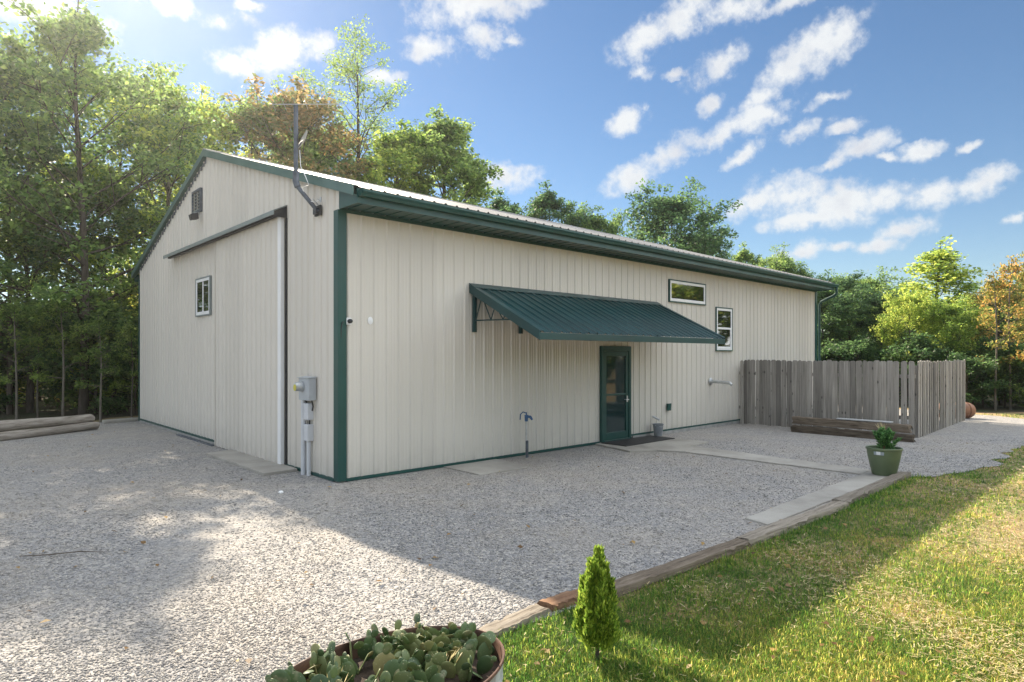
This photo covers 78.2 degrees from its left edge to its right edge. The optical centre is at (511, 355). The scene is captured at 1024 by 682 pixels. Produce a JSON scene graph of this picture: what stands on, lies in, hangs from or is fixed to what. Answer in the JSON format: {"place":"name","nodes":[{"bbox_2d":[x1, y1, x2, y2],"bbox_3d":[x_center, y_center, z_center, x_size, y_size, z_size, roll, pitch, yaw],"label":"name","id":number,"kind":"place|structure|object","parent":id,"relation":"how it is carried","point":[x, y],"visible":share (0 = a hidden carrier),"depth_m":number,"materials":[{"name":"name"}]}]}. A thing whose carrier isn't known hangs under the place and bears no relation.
{"place":"outdoors","nodes":[
{"label":"outdoors","id":0,"kind":"place"},
{"bbox_2d":[0,409,1023,681],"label":"gravel lot","id":1,"kind":"structure","parent":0,"point":[992,431],"depth_m":7.15,"materials":[{"name":"gravel"}]},
{"bbox_2d":[0,422,99,440],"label":"log","id":2,"kind":"object","parent":1,"relation":"on","point":[25,433],"visible":1,"depth_m":15.24,"materials":[{"name":"wood"}]},
{"bbox_2d":[0,414,94,430],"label":"log","id":3,"kind":"object","parent":2,"relation":"on","point":[9,425],"visible":0.99,"depth_m":15.28,"materials":[{"name":"wood"}]},
{"bbox_2d":[19,551,99,557],"bbox_3d":[-4.316,1.916,6.054,0.770,0.016,0.192,0,0,-17],"label":"stick","id":4,"kind":"object","parent":1,"relation":"on","point":[59,553],"visible":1,"depth_m":6.09,"materials":[{"name":"wood"}]},
{"bbox_2d":[102,417,136,423],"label":"stone slab","id":5,"kind":"structure","parent":1,"relation":"on","point":[119,420],"depth_m":18.22,"materials":[{"name":"concrete"}]},
{"bbox_2d":[109,322,137,416],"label":"sapling","id":6,"kind":"object","parent":1,"relation":"on","point":[130,331],"visible":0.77,"depth_m":19.24,"materials":[{"name":"green plant"}]},
{"bbox_2d":[207,449,296,475],"bbox_3d":[-4.804,1.929,11.439,0.594,0.080,3.030,0,0,-43],"label":"concrete apron","id":7,"kind":"object","parent":1,"relation":"on","point":[257,465],"visible":0.73,"depth_m":11.13,"materials":[{"name":"concrete"}]},
{"bbox_2d":[265,613,504,681],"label":"cactus tub","id":8,"kind":"object","parent":1,"relation":"on","point":[465,651],"visible":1,"depth_m":3.18,"materials":[{"name":"plant"}]},
{"bbox_2d":[131,148,838,482],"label":"barn","id":9,"kind":"structure","parent":1,"relation":"on","point":[259,283],"depth_m":12.09,"materials":[{"name":"paint"}]},
{"bbox_2d":[189,212,199,219],"bbox_3d":[-7.181,-3.178,14.267,0.257,0.267,0.309,0,0,-43],"label":"flood light","id":10,"kind":"object","parent":9,"relation":"attached to","point":[194,216],"visible":1,"depth_m":14.14,"materials":[{"name":"metal"}]},
{"bbox_2d":[195,275,211,316],"bbox_3d":[-6.953,-1.326,14.200,0.050,0.870,1.000,0,0,-43],"label":"window","id":11,"kind":"structure","parent":9,"relation":"in","point":[203,286],"depth_m":14.18,"materials":[{"name":"white plastic"}]},
{"bbox_2d":[214,217,283,463],"bbox_3d":[-5.165,-0.244,12.221,0.072,4.355,3.426,0,0,-43],"label":"sliding door","id":12,"kind":"structure","parent":9,"relation":"in","point":[249,264],"depth_m":11.94,"materials":[{"name":"paint"}]},
{"bbox_2d":[293,376,316,475],"bbox_3d":[-3.359,1.164,10.155,0.260,1.650,0.400,0,0,-43],"label":"electric meter","id":13,"kind":"object","parent":9,"relation":"attached to","point":[305,386],"visible":0.94,"depth_m":10.14,"materials":[{"name":"grey paint"}]},
{"bbox_2d":[270,98,339,216],"bbox_3d":[-3.269,-3.119,9.996,1.054,1.796,0.522,0,0,-7],"label":"antenna mast","id":14,"kind":"object","parent":9,"relation":"attached to","point":[317,210],"visible":1,"depth_m":9.98,"materials":[{"name":"grey metal"}]},
{"bbox_2d":[341,318,352,331],"bbox_3d":[-2.514,-0.421,9.611,0.172,0.320,0.095,0,0,-39],"label":"security camera","id":15,"kind":"object","parent":9,"relation":"attached to","point":[349,321],"visible":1,"depth_m":9.62,"materials":[{"name":"white plastic"}]},
{"bbox_2d":[600,346,630,442],"bbox_3d":[2.344,0.850,14.156,1.060,2.122,0.109,0,0,-43],"label":"entry door","id":16,"kind":"structure","parent":9,"relation":"in","point":[615,361],"depth_m":14.15,"materials":[{"name":"green paint"}]},
{"bbox_2d":[668,279,705,305],"bbox_3d":[4.525,-1.616,16.224,1.730,0.570,0.050,0,0,-43],"label":"window","id":17,"kind":"structure","parent":9,"relation":"in","point":[685,292],"depth_m":16.17,"materials":[{"name":"green paint"}]},
{"bbox_2d":[709,378,732,385],"bbox_3d":[5.574,0.701,16.777,0.200,0.204,0.634,0,0,-43],"label":"vent pipe","id":18,"kind":"object","parent":9,"relation":"attached to","point":[711,381],"visible":1,"depth_m":16.80,"materials":[{"name":"metal"}]},
{"bbox_2d":[715,307,732,350],"bbox_3d":[5.879,-0.726,17.484,0.910,1.210,0.050,0,0,-43],"label":"window","id":19,"kind":"structure","parent":9,"relation":"in","point":[723,316],"depth_m":17.51,"materials":[{"name":"green paint"}]},
{"bbox_2d":[444,459,527,475],"bbox_3d":[-0.400,1.943,10.929,1.217,0.052,1.004,0,0,-43],"label":"concrete pad","id":20,"kind":"object","parent":1,"relation":"on","point":[479,468],"visible":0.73,"depth_m":10.79,"materials":[{"name":"concrete"}]},
{"bbox_2d":[479,603,551,636],"bbox_3d":[-0.044,1.951,4.499,0.171,0.115,0.865,0,0,44],"label":"edging timber","id":21,"kind":"object","parent":1,"relation":"on","point":[506,623],"visible":0.46,"depth_m":4.54,"materials":[{"name":"wood"}]},
{"bbox_2d":[16,431,1023,681],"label":"fallen leaves","id":22,"kind":"object","parent":1,"relation":"on","point":[870,639],"visible":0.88,"depth_m":4.55,"materials":[{"name":"plant"}]},
{"bbox_2d":[520,412,532,458],"bbox_3d":[0.273,1.521,11.871,0.255,0.936,0.085,0,0,16],"label":"yard hydrant","id":23,"kind":"object","parent":1,"relation":"on","point":[526,440],"visible":0.98,"depth_m":11.86,"materials":[{"name":"metal"}]},
{"bbox_2d":[537,589,577,611],"bbox_3d":[0.462,1.936,4.968,0.586,0.116,0.174,0,0,-38],"label":"edging timber","id":24,"kind":"object","parent":1,"relation":"on","point":[559,600],"visible":0.47,"depth_m":4.87,"materials":[{"name":"wood"}]},
{"bbox_2d":[595,438,708,452],"bbox_3d":[3.115,1.937,13.554,2.412,0.065,1.948,0,0,-43],"label":"concrete landing","id":25,"kind":"object","parent":1,"relation":"on","point":[677,445],"visible":0.61,"depth_m":13.20,"materials":[{"name":"concrete"}]},
{"bbox_2d":[602,435,674,445],"bbox_3d":[2.832,1.895,14.051,1.830,0.016,0.670,0,0,-43],"label":"doormat","id":26,"kind":"object","parent":25,"relation":"on","point":[637,440],"visible":1,"depth_m":14.00,"materials":[{"name":"rubber"}]},
{"bbox_2d":[652,423,663,435],"bbox_3d":[3.466,1.759,14.947,0.270,0.280,0.268,0,0,-43],"label":"bucket","id":27,"kind":"object","parent":25,"relation":"on","point":[658,429],"visible":0.98,"depth_m":14.86,"materials":[{"name":"metal"}]},
{"bbox_2d":[614,538,750,596],"bbox_3d":[1.553,1.931,5.761,2.152,0.115,0.179,0,0,-40],"label":"edging timber","id":28,"kind":"object","parent":1,"relation":"on","point":[639,579],"visible":0.73,"depth_m":5.66,"materials":[{"name":"wood"}]},
{"bbox_2d":[736,501,849,545],"bbox_3d":[3.308,1.925,7.283,2.544,0.117,0.200,0,0,-41],"label":"edging timber","id":29,"kind":"object","parent":1,"relation":"on","point":[762,533],"visible":0.83,"depth_m":7.10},
{"bbox_2d":[739,360,917,437],"bbox_3d":[8.041,1.051,16.476,0.182,1.876,4.415,0,0,-43],"label":"picket fence","id":30,"kind":"object","parent":1,"relation":"on","point":[866,390],"visible":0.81,"depth_m":16.25,"materials":[{"name":"wood"}]},
{"bbox_2d":[790,425,915,442],"bbox_3d":[8.082,1.854,15.099,0.238,0.180,2.743,0,0,-43],"label":"railway tie","id":31,"kind":"object","parent":1,"relation":"on","point":[841,432],"visible":0.81,"depth_m":15.12,"materials":[{"name":"wood"}]},
{"bbox_2d":[792,416,911,432],"bbox_3d":[8.125,1.649,15.222,0.233,0.190,2.671,0,0,-42],"label":"railway tie","id":32,"kind":"object","parent":31,"relation":"on","point":[868,425],"visible":0.95,"depth_m":15.11,"materials":[{"name":"wood"}]},
{"bbox_2d":[836,418,892,422],"bbox_3d":[8.371,1.539,14.990,0.180,0.024,1.200,0,0,-43],"label":"plank","id":33,"kind":"object","parent":32,"relation":"on","point":[865,420],"visible":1,"depth_m":14.90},
{"bbox_2d":[832,472,910,504],"bbox_3d":[5.301,1.925,9.169,2.976,0.117,0.199,0,0,-44],"label":"edging timber","id":34,"kind":"object","parent":1,"relation":"on","point":[870,489],"visible":0.71,"depth_m":8.95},
{"bbox_2d":[917,359,964,437],"bbox_3d":[11.521,1.050,16.938,0.192,1.879,5.737,0,0,45],"label":"picket fence","id":35,"kind":"object","parent":1,"relation":"on","point":[945,388],"visible":1,"depth_m":16.50,"materials":[{"name":"wood"}]},
{"bbox_2d":[955,402,975,417],"bbox_3d":[13.705,1.694,19.500,1.120,0.514,0.514,0,0,0],"label":"rusty drum","id":36,"kind":"object","parent":1,"relation":"on","point":[970,410],"visible":0.35,"depth_m":19.28,"materials":[{"name":"paint"}]},
{"bbox_2d":[0,371,1023,431],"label":"forest floor","id":37,"kind":"structure","parent":0,"point":[47,411],"depth_m":22.31,"materials":[{"name":"brown plant"}]},
{"bbox_2d":[0,343,25,411],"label":"bush","id":38,"kind":"object","parent":37,"relation":"on","point":[20,395],"visible":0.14,"depth_m":21.38,"materials":[{"name":"green plant"}]},
{"bbox_2d":[1,372,26,402],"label":"bush","id":39,"kind":"object","parent":37,"relation":"on","point":[19,380],"visible":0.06,"depth_m":22.92,"materials":[{"name":"green plant"}]},
{"bbox_2d":[0,296,51,419],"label":"sapling","id":40,"kind":"object","parent":37,"relation":"on","point":[10,308],"visible":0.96,"depth_m":18.39,"materials":[{"name":"green plant"}]},
{"bbox_2d":[0,370,58,408],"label":"bush","id":41,"kind":"object","parent":37,"relation":"on","point":[1,391],"visible":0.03,"depth_m":22.96,"materials":[{"name":"green plant"}]},
{"bbox_2d":[0,298,66,409],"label":"bush","id":42,"kind":"object","parent":37,"relation":"on","point":[41,384],"visible":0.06,"depth_m":22.04,"materials":[{"name":"green plant"}]},
{"bbox_2d":[0,321,69,407],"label":"bush","id":43,"kind":"object","parent":37,"relation":"on","point":[50,399],"visible":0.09,"depth_m":23.08,"materials":[{"name":"green plant"}]},
{"bbox_2d":[0,318,73,412],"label":"bush","id":44,"kind":"object","parent":37,"relation":"on","point":[2,369],"visible":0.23,"depth_m":20.83,"materials":[{"name":"green plant"}]},
{"bbox_2d":[7,313,69,417],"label":"sapling","id":45,"kind":"object","parent":37,"relation":"on","point":[38,324],"visible":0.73,"depth_m":19.48,"materials":[{"name":"green plant"}]},
{"bbox_2d":[0,96,95,324],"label":"broadleaf tree","id":46,"kind":"object","parent":37,"relation":"on","point":[1,301],"visible":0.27,"depth_m":20.33,"materials":[{"name":"green plant"}]},
{"bbox_2d":[27,294,95,416],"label":"sapling","id":47,"kind":"object","parent":37,"relation":"on","point":[78,328],"visible":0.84,"depth_m":18.55,"materials":[{"name":"green plant"}]},
{"bbox_2d":[0,57,123,295],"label":"broadleaf tree","id":48,"kind":"object","parent":37,"relation":"on","point":[65,158],"visible":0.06,"depth_m":24.35,"materials":[{"name":"green plant"}]},
{"bbox_2d":[20,336,104,408],"bbox_3d":[-16.136,0.323,23.449,3.194,3.489,3.123,0,0,-10],"label":"bush","id":49,"kind":"object","parent":37,"relation":"on","point":[74,404],"visible":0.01,"depth_m":22.49,"materials":[{"name":"green plant"}]},
{"bbox_2d":[0,161,128,412],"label":"broadleaf tree","id":50,"kind":"object","parent":37,"relation":"on","point":[4,244],"visible":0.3,"depth_m":20.77,"materials":[{"name":"green plant"}]},
{"bbox_2d":[34,329,121,409],"bbox_3d":[-15.268,0.161,22.664,3.515,3.839,3.437,0,0,-40],"label":"bush","id":51,"kind":"object","parent":37,"relation":"on","point":[50,373],"visible":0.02,"depth_m":21.30,"materials":[{"name":"green plant"}]},
{"bbox_2d":[23,295,137,414],"bbox_3d":[-13.869,-0.052,21.072,3.935,4.298,3.847,0,0,-40],"label":"bush","id":52,"kind":"object","parent":37,"relation":"on","point":[71,378],"visible":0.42,"depth_m":20.03,"materials":[{"name":"green plant"}]},
{"bbox_2d":[7,148,159,406],"bbox_3d":[-14.584,-2.558,22.674,4.994,9.242,5.855,0,0,44],"label":"broadleaf tree","id":53,"kind":"object","parent":37,"relation":"on","point":[121,206],"visible":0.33,"depth_m":21.62,"materials":[{"name":"green plant"}]},
{"bbox_2d":[0,42,167,414],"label":"broadleaf tree","id":54,"kind":"object","parent":37,"relation":"on","point":[56,150],"visible":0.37,"depth_m":20.23,"materials":[{"name":"green plant"}]},
{"bbox_2d":[48,296,137,412],"bbox_3d":[-13.558,0.062,21.337,3.709,4.051,3.626,0,0,-23],"label":"bush","id":55,"kind":"object","parent":37,"relation":"on","point":[71,395],"visible":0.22,"depth_m":20.55,"materials":[{"name":"green plant"}]},
{"bbox_2d":[56,307,137,406],"bbox_3d":[-14.196,0.069,22.477,3.696,4.036,3.613,0,0,27],"label":"bush","id":56,"kind":"object","parent":37,"relation":"on","point":[97,344],"visible":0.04,"depth_m":21.41,"materials":[{"name":"green plant"}]},
{"bbox_2d":[72,313,125,421],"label":"sapling","id":57,"kind":"object","parent":37,"relation":"on","point":[95,323],"visible":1,"depth_m":18.27,"materials":[{"name":"green plant"}]},
{"bbox_2d":[2,50,197,304],"bbox_3d":[-15.899,-5.176,25.791,8.367,14.558,9.229,0,0,25],"label":"broadleaf tree","id":58,"kind":"object","parent":37,"relation":"on","point":[95,103],"visible":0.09,"depth_m":25.14,"materials":[{"name":"green plant"}]},
{"bbox_2d":[74,300,137,408],"bbox_3d":[-13.901,0.070,22.738,3.612,4.035,3.694,0,0,25],"label":"bush","id":59,"kind":"object","parent":37,"relation":"on","point":[134,312],"visible":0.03,"depth_m":22.08,"materials":[{"name":"green plant"}]},
{"bbox_2d":[0,0,224,414],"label":"broadleaf tree","id":60,"kind":"object","parent":37,"relation":"on","point":[77,35],"visible":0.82,"depth_m":19.26,"materials":[{"name":"green plant"}]},
{"bbox_2d":[87,323,137,414],"bbox_3d":[-12.397,0.468,20.762,2.844,3.177,2.908,0,0,3],"label":"bush","id":61,"kind":"object","parent":37,"relation":"on","point":[110,399],"visible":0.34,"depth_m":20.09,"materials":[{"name":"green plant"}]},
{"bbox_2d":[102,334,137,410],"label":"bush","id":62,"kind":"object","parent":37,"relation":"on","point":[123,394],"visible":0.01,"depth_m":21.28,"materials":[{"name":"green plant"}]},
{"bbox_2d":[28,63,242,301],"bbox_3d":[-13.295,-4.564,24.144,7.796,13.311,7.736,0,0,-19],"label":"broadleaf tree","id":63,"kind":"object","parent":37,"relation":"on","point":[92,260],"visible":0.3,"depth_m":22.59,"materials":[{"name":"green plant"}]},
{"bbox_2d":[108,81,264,304],"bbox_3d":[-13.197,-4.831,27.079,7.689,13.857,7.630,0,0,7],"label":"broadleaf tree","id":64,"kind":"object","parent":37,"relation":"on","point":[218,113],"visible":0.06,"depth_m":25.70,"materials":[{"name":"green plant"}]},
{"bbox_2d":[187,74,324,165],"bbox_3d":[-11.317,-4.890,27.287,7.925,13.972,7.185,0,0,-13],"label":"broadleaf tree","id":65,"kind":"object","parent":37,"relation":"on","point":[240,111],"visible":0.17,"depth_m":26.96,"materials":[{"name":"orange plant"}]},
{"bbox_2d":[198,73,379,180],"bbox_3d":[-9.899,-5.331,28.473,8.473,14.883,10.122,0,0,14],"label":"broadleaf tree","id":66,"kind":"object","parent":37,"relation":"on","point":[311,115],"visible":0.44,"depth_m":26.67,"materials":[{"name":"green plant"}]},
{"bbox_2d":[263,105,379,181],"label":"broadleaf tree","id":67,"kind":"object","parent":37,"relation":"on","point":[330,163],"visible":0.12,"depth_m":32.13,"materials":[{"name":"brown plant"}]},
{"bbox_2d":[290,14,424,192],"bbox_3d":[-7.354,-6.670,30.750,6.644,17.557,7.891,0,0,18],"label":"airy tree","id":68,"kind":"object","parent":37,"relation":"on","point":[352,71],"visible":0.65,"depth_m":29.30,"materials":[{"name":"green plant"}]},
{"bbox_2d":[352,118,448,198],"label":"broadleaf tree","id":69,"kind":"object","parent":37,"relation":"on","point":[390,158],"visible":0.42,"depth_m":29.13,"materials":[{"name":"green plant"}]},
{"bbox_2d":[395,103,503,206],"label":"broadleaf tree","id":70,"kind":"object","parent":37,"relation":"on","point":[442,138],"visible":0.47,"depth_m":30.28,"materials":[{"name":"green plant"}]},
{"bbox_2d":[482,187,543,216],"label":"broadleaf tree","id":71,"kind":"object","parent":37,"relation":"on","point":[498,204],"visible":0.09,"depth_m":36.14,"materials":[{"name":"green plant"}]},
{"bbox_2d":[523,180,603,227],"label":"broadleaf tree","id":72,"kind":"object","parent":37,"relation":"on","point":[549,201],"visible":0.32,"depth_m":36.25,"materials":[{"name":"green plant"}]},
{"bbox_2d":[563,200,627,235],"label":"broadleaf tree","id":73,"kind":"object","parent":37,"relation":"on","point":[598,224],"visible":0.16,"depth_m":36.45,"materials":[{"name":"green plant"}]},
{"bbox_2d":[620,176,742,255],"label":"broadleaf tree","id":74,"kind":"object","parent":37,"relation":"on","point":[667,211],"visible":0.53,"depth_m":36.81,"materials":[{"name":"green plant"}]},
{"bbox_2d":[684,224,746,263],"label":"broadleaf tree","id":75,"kind":"object","parent":37,"relation":"on","point":[724,254],"visible":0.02,"depth_m":40.14,"materials":[{"name":"green plant"}]},
{"bbox_2d":[732,241,776,268],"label":"broadleaf tree","id":76,"kind":"object","parent":37,"relation":"on","point":[743,255],"visible":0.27,"depth_m":42.50,"materials":[{"name":"green plant"}]},
{"bbox_2d":[762,242,817,303],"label":"broadleaf tree","id":77,"kind":"object","parent":37,"relation":"on","point":[783,263],"visible":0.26,"depth_m":44.05,"materials":[{"name":"green plant"}]},
{"bbox_2d":[796,264,826,334],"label":"broadleaf tree","id":78,"kind":"object","parent":37,"relation":"on","point":[810,276],"visible":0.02,"depth_m":44.45,"materials":[{"name":"green plant"}]},
{"bbox_2d":[817,339,862,361],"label":"bush","id":79,"kind":"object","parent":37,"relation":"on","point":[823,354],"visible":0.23,"depth_m":26.57,"materials":[{"name":"green plant"}]},
{"bbox_2d":[807,269,880,359],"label":"broadleaf tree","id":80,"kind":"object","parent":37,"relation":"on","point":[850,282],"visible":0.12,"depth_m":32.16,"materials":[{"name":"green plant"}]},
{"bbox_2d":[817,275,878,361],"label":"broadleaf tree","id":81,"kind":"object","parent":37,"relation":"on","point":[845,300],"visible":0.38,"depth_m":27.95,"materials":[{"name":"green plant"}]},
{"bbox_2d":[817,291,895,361],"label":"broadleaf tree","id":82,"kind":"object","parent":37,"relation":"on","point":[857,319],"visible":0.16,"depth_m":28.58,"materials":[{"name":"green plant"}]},
{"bbox_2d":[821,332,894,361],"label":"bush","id":83,"kind":"object","parent":37,"relation":"on","point":[860,346],"visible":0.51,"depth_m":25.77,"materials":[{"name":"green plant"}]},
{"bbox_2d":[828,265,917,348],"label":"broadleaf tree","id":84,"kind":"object","parent":37,"relation":"on","point":[880,286],"visible":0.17,"depth_m":34.52,"materials":[{"name":"green plant"}]},
{"bbox_2d":[840,283,924,361],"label":"broadleaf tree","id":85,"kind":"object","parent":37,"relation":"on","point":[871,300],"visible":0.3,"depth_m":28.60,"materials":[{"name":"green plant"}]},
{"bbox_2d":[868,283,943,402],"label":"broadleaf tree","id":86,"kind":"object","parent":37,"relation":"on","point":[905,305],"visible":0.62,"depth_m":25.22,"materials":[{"name":"green plant"}]},
{"bbox_2d":[877,330,960,403],"bbox_3d":[15.743,0.531,24.469,2.910,3.040,2.845,0,0,12],"label":"bush","id":87,"kind":"object","parent":37,"relation":"on","point":[918,344],"visible":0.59,"depth_m":24.12,"materials":[{"name":"green plant"}]},
{"bbox_2d":[817,279,1023,391],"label":"woods","id":88,"kind":"object","parent":37,"relation":"on","point":[1012,319],"visible":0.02,"depth_m":33.90,"materials":[{"name":"green plant"}]},
{"bbox_2d":[881,234,992,361],"bbox_3d":[17.973,-1.523,26.762,4.139,7.184,4.142,0,0,36],"label":"broadleaf tree","id":89,"kind":"object","parent":37,"relation":"on","point":[940,260],"visible":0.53,"depth_m":26.49,"materials":[{"name":"green plant"}]},
{"bbox_2d":[926,359,972,401],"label":"bush","id":90,"kind":"object","parent":37,"relation":"on","point":[965,376],"visible":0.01,"depth_m":23.20,"materials":[{"name":"green plant"}]},
{"bbox_2d":[921,293,988,388],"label":"broadleaf tree","id":91,"kind":"object","parent":37,"relation":"on","point":[965,326],"visible":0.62,"depth_m":24.23,"materials":[{"name":"green plant"}]},
{"bbox_2d":[936,351,1011,405],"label":"bush","id":92,"kind":"object","parent":37,"relation":"on","point":[971,363],"visible":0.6,"depth_m":22.24,"materials":[{"name":"green plant"}]},
{"bbox_2d":[948,288,1014,350],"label":"broadleaf tree","id":93,"kind":"object","parent":37,"relation":"on","point":[1001,317],"visible":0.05,"depth_m":32.52,"materials":[{"name":"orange plant"}]},
{"bbox_2d":[960,333,1023,407],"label":"bush","id":94,"kind":"object","parent":37,"relation":"on","point":[990,353],"visible":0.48,"depth_m":23.38,"materials":[{"name":"green plant"}]},
{"bbox_2d":[965,364,1021,407],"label":"bush","id":95,"kind":"object","parent":37,"relation":"on","point":[982,379],"visible":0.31,"depth_m":23.39,"materials":[{"name":"green plant"}]},
{"bbox_2d":[964,274,1023,405],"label":"broadleaf tree","id":96,"kind":"object","parent":37,"relation":"on","point":[1012,298],"visible":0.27,"depth_m":24.49,"materials":[{"name":"orange plant"}]},
{"bbox_2d":[974,271,1023,410],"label":"sapling","id":97,"kind":"object","parent":37,"relation":"on","point":[990,286],"visible":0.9,"depth_m":22.26,"materials":[{"name":"orange plant"}]},
{"bbox_2d":[976,255,1023,409],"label":"sapling","id":98,"kind":"object","parent":37,"relation":"on","point":[1016,268],"visible":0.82,"depth_m":22.56,"materials":[{"name":"orange plant"}]},
{"bbox_2d":[984,340,1023,406],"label":"bush","id":99,"kind":"object","parent":37,"relation":"on","point":[1016,364],"visible":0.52,"depth_m":22.67,"materials":[{"name":"green plant"}]},
{"bbox_2d":[1000,251,1023,342],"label":"broadleaf tree","id":100,"kind":"object","parent":37,"relation":"on","point":[1021,291],"visible":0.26,"depth_m":27.53,"materials":[{"name":"orange plant"}]},
{"bbox_2d":[0,0,1023,330],"label":"sky","id":101,"kind":"structure","parent":0,"point":[851,135],"materials":[{"name":"blue"}]},
{"bbox_2d":[94,408,1023,681],"bbox_3d":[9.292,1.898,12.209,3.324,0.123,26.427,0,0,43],"label":"grass","id":102,"kind":"structure","parent":0,"point":[702,664],"depth_m":4.63,"materials":[{"name":"plant"}]},
{"bbox_2d":[571,544,622,659],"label":"young cypress","id":103,"kind":"object","parent":102,"relation":"on","point":[595,615],"visible":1,"depth_m":3.96,"materials":[{"name":"green plant"}]},
{"bbox_2d":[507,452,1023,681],"bbox_3d":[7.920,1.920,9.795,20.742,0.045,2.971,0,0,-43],"label":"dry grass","id":104,"kind":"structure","parent":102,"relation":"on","point":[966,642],"depth_m":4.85,"materials":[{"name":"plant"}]},
{"bbox_2d":[686,446,870,474],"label":"concrete path","id":105,"kind":"structure","parent":0,"point":[764,459],"depth_m":11.49,"materials":[{"name":"concrete"}]},
{"bbox_2d":[745,471,886,525],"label":"concrete path","id":106,"kind":"structure","parent":0,"point":[799,505],"depth_m":8.34,"materials":[{"name":"concrete"}]},
{"bbox_2d":[865,423,902,475],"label":"potted plant","id":107,"kind":"object","parent":106,"relation":"on","point":[884,456],"visible":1,"depth_m":10.03,"materials":[{"name":"green plastic"}]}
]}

